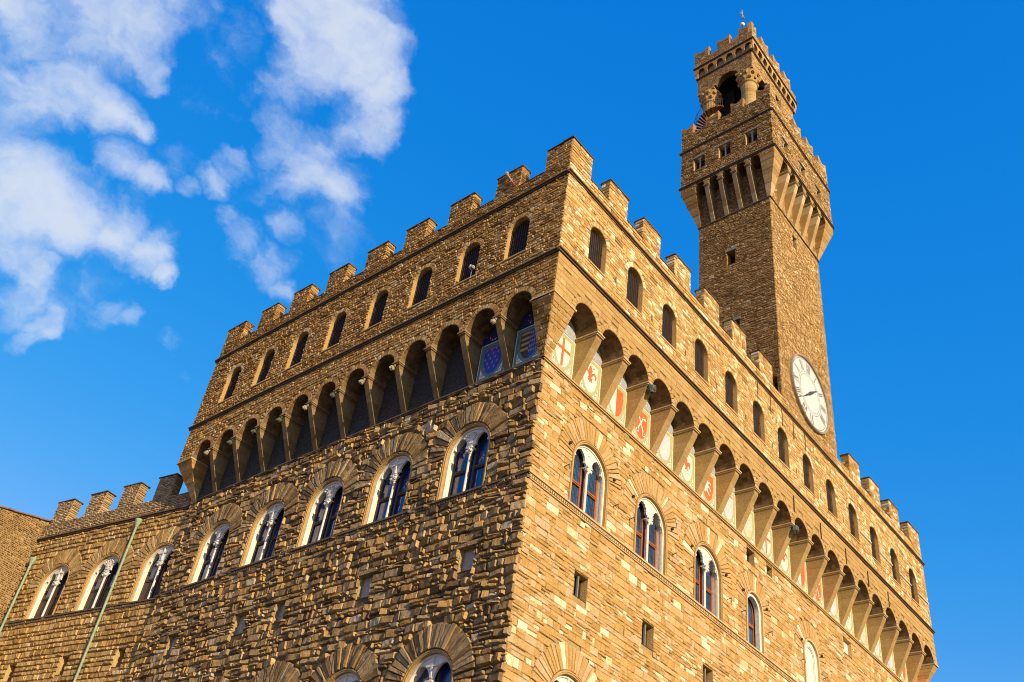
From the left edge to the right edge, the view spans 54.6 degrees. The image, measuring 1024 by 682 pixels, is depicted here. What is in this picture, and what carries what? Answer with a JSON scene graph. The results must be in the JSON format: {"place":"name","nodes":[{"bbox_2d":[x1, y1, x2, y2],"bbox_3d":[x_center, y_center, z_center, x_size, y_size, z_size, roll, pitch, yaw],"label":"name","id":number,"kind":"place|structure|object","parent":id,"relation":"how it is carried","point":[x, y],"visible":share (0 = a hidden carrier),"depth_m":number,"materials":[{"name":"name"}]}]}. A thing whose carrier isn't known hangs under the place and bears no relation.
{"place":"outdoors","nodes":[
{"label":"outdoors","id":0,"kind":"place"},
{"bbox_2d":[0,505,51,620],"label":"rubble house","id":1,"kind":"structure","parent":0,"point":[21,532],"depth_m":62.38,"materials":[{"name":"stone"}]},
{"bbox_2d":[0,0,1023,681],"label":"sky","id":2,"kind":"structure","parent":0,"point":[173,173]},
{"bbox_3d":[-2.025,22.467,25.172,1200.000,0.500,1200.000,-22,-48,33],"label":"ground","id":3,"kind":"structure","parent":0,"visible":0},
{"bbox_2d":[0,473,191,681],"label":"palace wing","id":4,"kind":"structure","parent":3,"relation":"on","point":[50,624],"depth_m":57.96,"materials":[{"name":"brown stone"}]},
{"bbox_2d":[0,557,36,632],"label":"drainpipe","id":5,"kind":"object","parent":4,"relation":"attached to","point":[32,560],"visible":1,"depth_m":61.21,"materials":[{"name":"green metal"}]},
{"bbox_2d":[23,563,69,619],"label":"arched window","id":6,"kind":"structure","parent":4,"relation":"in","point":[48,593],"depth_m":60.20,"materials":[{"name":"white stone"}]},
{"bbox_2d":[73,553,120,610],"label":"arched window","id":7,"kind":"structure","parent":4,"relation":"in","point":[94,592],"depth_m":58.16,"materials":[{"name":"white stone"}]},
{"bbox_2d":[73,518,142,681],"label":"drainpipe","id":8,"kind":"object","parent":4,"relation":"attached to","point":[138,521],"visible":1,"depth_m":56.05,"materials":[{"name":"green metal"}]},
{"bbox_2d":[127,542,174,601],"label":"arched window","id":9,"kind":"structure","parent":4,"relation":"in","point":[148,580],"depth_m":56.10,"materials":[{"name":"white stone"}]},
{"bbox_2d":[125,135,938,681],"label":"stone palace","id":10,"kind":"structure","parent":3,"relation":"on","point":[559,435],"depth_m":47.89,"materials":[{"name":"brown stone"}]},
{"bbox_2d":[186,520,229,584],"bbox_3d":[-15.687,11.334,52.845,2.740,3.540,0.870,-24,-49,34],"label":"arched window","id":11,"kind":"structure","parent":10,"relation":"in","point":[208,557],"depth_m":53.16,"materials":[{"name":"white stone"}]},
{"bbox_2d":[217,370,240,404],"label":"lancet window","id":12,"kind":"structure","parent":10,"relation":"in","point":[231,387],"depth_m":60.40,"materials":[{"name":"glass"}]},
{"bbox_2d":[239,500,285,566],"bbox_3d":[-12.194,9.804,50.272,2.740,3.540,0.870,-24,-49,34],"label":"arched window","id":13,"kind":"structure","parent":10,"relation":"in","point":[262,539],"depth_m":50.57,"materials":[{"name":"white stone"}]},
{"bbox_2d":[250,351,274,388],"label":"lancet window","id":14,"kind":"structure","parent":10,"relation":"in","point":[265,368],"depth_m":58.59,"materials":[{"name":"glass"}]},
{"bbox_2d":[283,335,308,371],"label":"lancet window","id":15,"kind":"structure","parent":10,"relation":"in","point":[298,353],"depth_m":56.85,"materials":[{"name":"glass"}]},
{"bbox_2d":[295,477,344,547],"bbox_3d":[-8.815,8.325,47.783,2.740,3.540,0.870,-24,-49,34],"label":"arched window","id":16,"kind":"structure","parent":10,"relation":"in","point":[321,515],"depth_m":48.05,"materials":[{"name":"white stone"}]},
{"bbox_2d":[321,314,345,352],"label":"lancet window","id":17,"kind":"structure","parent":10,"relation":"in","point":[336,333],"depth_m":55.02,"materials":[{"name":"glass"}]},
{"bbox_2d":[327,668,361,681],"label":"arched window","id":18,"kind":"structure","parent":10,"relation":"in","point":[345,675],"depth_m":39.66,"materials":[{"name":"white stone"}]},
{"bbox_2d":[362,293,387,332],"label":"lancet window","id":19,"kind":"structure","parent":10,"relation":"in","point":[377,314],"depth_m":53.15,"materials":[{"name":"glass"}]},
{"bbox_2d":[361,452,412,525],"bbox_3d":[-5.292,6.782,45.188,2.740,3.540,0.870,-24,-49,34],"label":"arched window","id":20,"kind":"structure","parent":10,"relation":"in","point":[388,491],"depth_m":45.45,"materials":[{"name":"white stone"}]},
{"bbox_2d":[406,270,431,310],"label":"lancet window","id":21,"kind":"structure","parent":10,"relation":"in","point":[420,296],"depth_m":51.31,"materials":[{"name":"metal"}]},
{"bbox_2d":[402,649,454,681],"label":"arched window","id":22,"kind":"structure","parent":10,"relation":"in","point":[434,665],"depth_m":36.88,"materials":[{"name":"white stone"}]},
{"bbox_2d":[436,422,491,499],"bbox_3d":[-1.723,5.219,42.559,2.740,3.540,0.870,-24,-49,34],"label":"arched window","id":23,"kind":"structure","parent":10,"relation":"in","point":[465,462],"depth_m":42.79,"materials":[{"name":"white stone"}]},
{"bbox_2d":[453,246,479,286],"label":"lancet window","id":24,"kind":"structure","parent":10,"relation":"in","point":[471,259],"depth_m":49.51,"materials":[{"name":"metal"}]},
{"bbox_2d":[469,265,474,276],"bbox_3d":[-1.969,-3.403,48.427,0.325,0.780,0.372,-22,-48,33],"label":"floodlight","id":25,"kind":"object","parent":10,"relation":"on","point":[471,267],"visible":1,"depth_m":48.42,"materials":[{"name":"white paint"}]},
{"bbox_2d":[505,172,515,186],"bbox_3d":[-0.092,-8.289,50.810,0.884,1.463,0.237,-22,-48,33],"label":"striped pole","id":26,"kind":"object","parent":10,"relation":"on","point":[508,176],"visible":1,"depth_m":50.92,"materials":[{"name":"white metal"}]},
{"bbox_2d":[502,220,529,262],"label":"lancet window","id":27,"kind":"structure","parent":10,"relation":"in","point":[519,238],"depth_m":47.64,"materials":[{"name":"metal"}]},
{"bbox_2d":[550,670,580,681],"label":"arched window","id":28,"kind":"structure","parent":10,"relation":"in","point":[561,676],"depth_m":36.90,"materials":[{"name":"white stone"}]},
{"bbox_2d":[573,575,580,597],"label":"small window","id":29,"kind":"structure","parent":10,"relation":"in","point":[577,583],"depth_m":39.66,"materials":[{"name":"grey paint"}]},
{"bbox_2d":[568,441,608,528],"bbox_3d":[3.043,6.071,42.693,0.860,3.540,2.740,-22,-48,33],"label":"arched window","id":30,"kind":"structure","parent":10,"relation":"in","point":[589,477],"depth_m":42.95,"materials":[{"name":"white stone"}]},
{"bbox_2d":[588,229,605,277],"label":"lancet window","id":31,"kind":"structure","parent":10,"relation":"in","point":[595,250],"depth_m":47.65,"materials":[{"name":"wood"}]},
{"bbox_2d":[626,270,642,316],"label":"lancet window","id":32,"kind":"structure","parent":10,"relation":"in","point":[632,288],"depth_m":49.47,"materials":[{"name":"wood"}]},
{"bbox_2d":[641,623,646,645],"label":"small window","id":33,"kind":"structure","parent":10,"relation":"in","point":[644,630],"depth_m":42.44,"materials":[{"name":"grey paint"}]},
{"bbox_2d":[633,493,667,576],"bbox_3d":[6.053,8.771,45.460,0.860,3.540,2.740,-22,-48,33],"label":"arched window","id":34,"kind":"structure","parent":10,"relation":"in","point":[650,539],"depth_m":45.72,"materials":[{"name":"white stone"}]},
{"bbox_2d":[661,307,676,352],"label":"lancet window","id":35,"kind":"structure","parent":10,"relation":"in","point":[666,319],"depth_m":51.31,"materials":[{"name":"wood"}]},
{"bbox_2d":[694,341,708,385],"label":"lancet window","id":36,"kind":"structure","parent":10,"relation":"in","point":[699,359],"depth_m":53.20,"materials":[{"name":"wood"}]},
{"bbox_2d":[703,667,705,681],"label":"small window","id":37,"kind":"structure","parent":10,"relation":"in","point":[704,670],"depth_m":45.31,"materials":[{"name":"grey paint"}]},
{"bbox_2d":[693,542,722,620],"bbox_3d":[9.223,11.615,48.374,0.860,3.540,2.740,-22,-48,33],"label":"arched window","id":38,"kind":"structure","parent":10,"relation":"in","point":[707,579],"depth_m":48.64,"materials":[{"name":"white stone"}]},
{"bbox_2d":[725,374,738,416],"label":"lancet window","id":39,"kind":"structure","parent":10,"relation":"in","point":[728,385],"depth_m":55.00,"materials":[{"name":"wood"}]},
{"bbox_2d":[745,590,764,654],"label":"arched window","id":40,"kind":"structure","parent":10,"relation":"in","point":[758,609],"depth_m":51.13,"materials":[{"name":"stone"}]},
{"bbox_2d":[678,21,840,492],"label":"clock tower","id":41,"kind":"structure","parent":10,"relation":"on","point":[755,191],"depth_m":74.22,"materials":[{"name":"brown stone"}]},
{"bbox_2d":[692,152,704,167],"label":"tower window","id":42,"kind":"structure","parent":41,"relation":"in","point":[700,158],"depth_m":78.61,"materials":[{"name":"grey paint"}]},
{"bbox_2d":[717,140,730,154],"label":"tower window","id":43,"kind":"structure","parent":41,"relation":"in","point":[725,146],"depth_m":77.29,"materials":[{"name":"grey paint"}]},
{"bbox_2d":[740,10,744,27],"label":"weather vane","id":44,"kind":"object","parent":41,"relation":"on","point":[742,24],"visible":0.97,"depth_m":95.14,"materials":[{"name":"metal"}]},
{"bbox_2d":[744,126,757,141],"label":"tower window","id":45,"kind":"structure","parent":41,"relation":"in","point":[752,132],"depth_m":75.97,"materials":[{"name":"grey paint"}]},
{"bbox_2d":[789,353,829,434],"bbox_3d":[19.414,3.440,64.716,0.280,5.480,5.480,-22,-48,33],"label":"clock","id":46,"kind":"object","parent":41,"relation":"attached to","point":[809,393],"depth_m":64.63,"materials":[{"name":"white paint"}]},
{"bbox_2d":[753,403,765,445],"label":"lancet window","id":47,"kind":"structure","parent":10,"relation":"in","point":[756,416],"depth_m":56.82,"materials":[{"name":"wood"}]},
{"bbox_2d":[778,431,790,471],"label":"lancet window","id":48,"kind":"structure","parent":10,"relation":"in","point":[781,447],"depth_m":58.53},
{"bbox_2d":[802,457,815,497],"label":"lancet window","id":49,"kind":"structure","parent":10,"relation":"in","point":[806,471],"depth_m":60.36,"materials":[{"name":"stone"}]},
{"bbox_2d":[803,638,820,681],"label":"blind window","id":50,"kind":"structure","parent":10,"relation":"in","point":[812,671],"depth_m":54.85,"materials":[{"name":"stone"}]},
{"bbox_2d":[826,481,838,521],"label":"lancet window","id":51,"kind":"structure","parent":10,"relation":"in","point":[829,497],"depth_m":62.23,"materials":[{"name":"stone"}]},
{"bbox_2d":[848,505,860,544],"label":"lancet window","id":52,"kind":"structure","parent":10,"relation":"in","point":[851,519],"depth_m":64.09,"materials":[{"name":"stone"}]},
{"bbox_2d":[870,529,881,566],"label":"lancet window","id":53,"kind":"structure","parent":10,"relation":"in","point":[871,534],"depth_m":65.92,"materials":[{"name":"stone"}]},
{"bbox_2d":[890,551,901,587],"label":"lancet window","id":54,"kind":"structure","parent":10,"relation":"in","point":[892,561],"depth_m":67.88,"materials":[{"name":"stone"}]},
{"bbox_2d":[909,574,920,607],"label":"lancet window","id":55,"kind":"structure","parent":10,"relation":"in","point":[911,581],"depth_m":69.61,"materials":[{"name":"stone"}]}
]}

